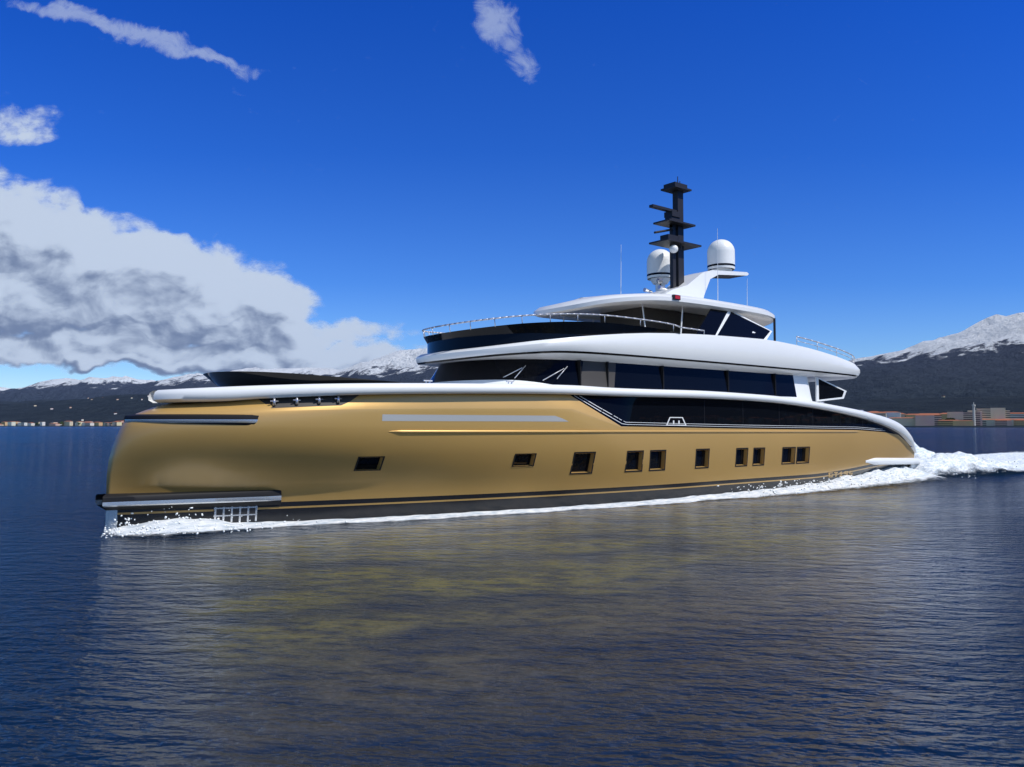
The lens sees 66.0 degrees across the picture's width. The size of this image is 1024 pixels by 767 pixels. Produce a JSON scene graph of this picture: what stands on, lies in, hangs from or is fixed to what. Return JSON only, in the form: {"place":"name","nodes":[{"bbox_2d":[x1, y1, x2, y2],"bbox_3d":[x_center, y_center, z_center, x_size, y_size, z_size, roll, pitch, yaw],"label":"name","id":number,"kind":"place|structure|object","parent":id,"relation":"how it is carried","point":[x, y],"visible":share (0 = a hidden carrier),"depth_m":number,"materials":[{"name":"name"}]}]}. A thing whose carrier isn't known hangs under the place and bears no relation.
{"place":"outdoors","nodes":[
{"label":"outdoors","id":0,"kind":"place"},
{"bbox_2d":[0,426,1023,766],"bbox_3d":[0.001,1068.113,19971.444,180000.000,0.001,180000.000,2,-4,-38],"label":"sea","id":1,"kind":"structure","parent":0,"point":[872,626],"depth_m":11.35,"materials":[{"name":"liquid"}]},
{"bbox_2d":[95,176,920,530],"bbox_3d":[5.091,-1.962,35.315,42.230,16.300,8.570,2,-4,-38],"label":"yacht","id":2,"kind":"object","parent":1,"relation":"on","point":[679,386],"visible":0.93,"depth_m":27.94,"materials":[{"name":"gold metal"}]},
{"bbox_2d":[107,465,940,535],"bbox_3d":[6.764,4.279,32.029,41.632,0.826,6.834,2,-4,-38],"label":"hull foam","id":3,"kind":"object","parent":1,"relation":"on","point":[883,476],"visible":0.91,"depth_m":27.78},
{"bbox_2d":[101,453,1016,537],"bbox_3d":[11.877,4.409,39.881,59.358,1.352,19.189,2,-4,-38],"label":"foam spray","id":4,"kind":"object","parent":1,"relation":"on","point":[235,528],"visible":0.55,"depth_m":22.15,"materials":[{"name":"white liquid"}]},
{"bbox_2d":[913,442,1023,474],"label":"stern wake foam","id":5,"kind":"object","parent":1,"relation":"on","point":[934,462],"visible":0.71,"depth_m":47.36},
{"bbox_2d":[0,0,1023,375],"bbox_3d":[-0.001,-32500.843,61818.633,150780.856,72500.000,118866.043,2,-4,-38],"label":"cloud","id":6,"kind":"structure","parent":0,"point":[508,82],"depth_m":61240.36,"materials":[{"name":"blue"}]},
{"bbox_2d":[0,312,1023,425],"bbox_3d":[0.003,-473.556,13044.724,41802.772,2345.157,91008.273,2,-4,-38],"label":"mountains","id":7,"kind":"structure","parent":0,"point":[980,364],"depth_m":9229.16,"materials":[{"name":"grey stone"}]},
{"bbox_2d":[35,418,954,425],"bbox_3d":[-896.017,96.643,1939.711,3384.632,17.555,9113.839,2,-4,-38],"label":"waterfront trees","id":8,"kind":"object","parent":7,"relation":"on","point":[61,422],"visible":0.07,"depth_m":2404.76,"materials":[{"name":"plant"}]},
{"bbox_2d":[0,395,1023,427],"bbox_3d":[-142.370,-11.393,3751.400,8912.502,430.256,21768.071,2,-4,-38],"label":"town buildings","id":9,"kind":"structure","parent":7,"relation":"on","point":[991,417],"depth_m":1311.59,"materials":[{"name":"brown ceramic"}]},
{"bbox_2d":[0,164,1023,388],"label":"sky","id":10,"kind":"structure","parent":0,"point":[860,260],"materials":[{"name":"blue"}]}
]}

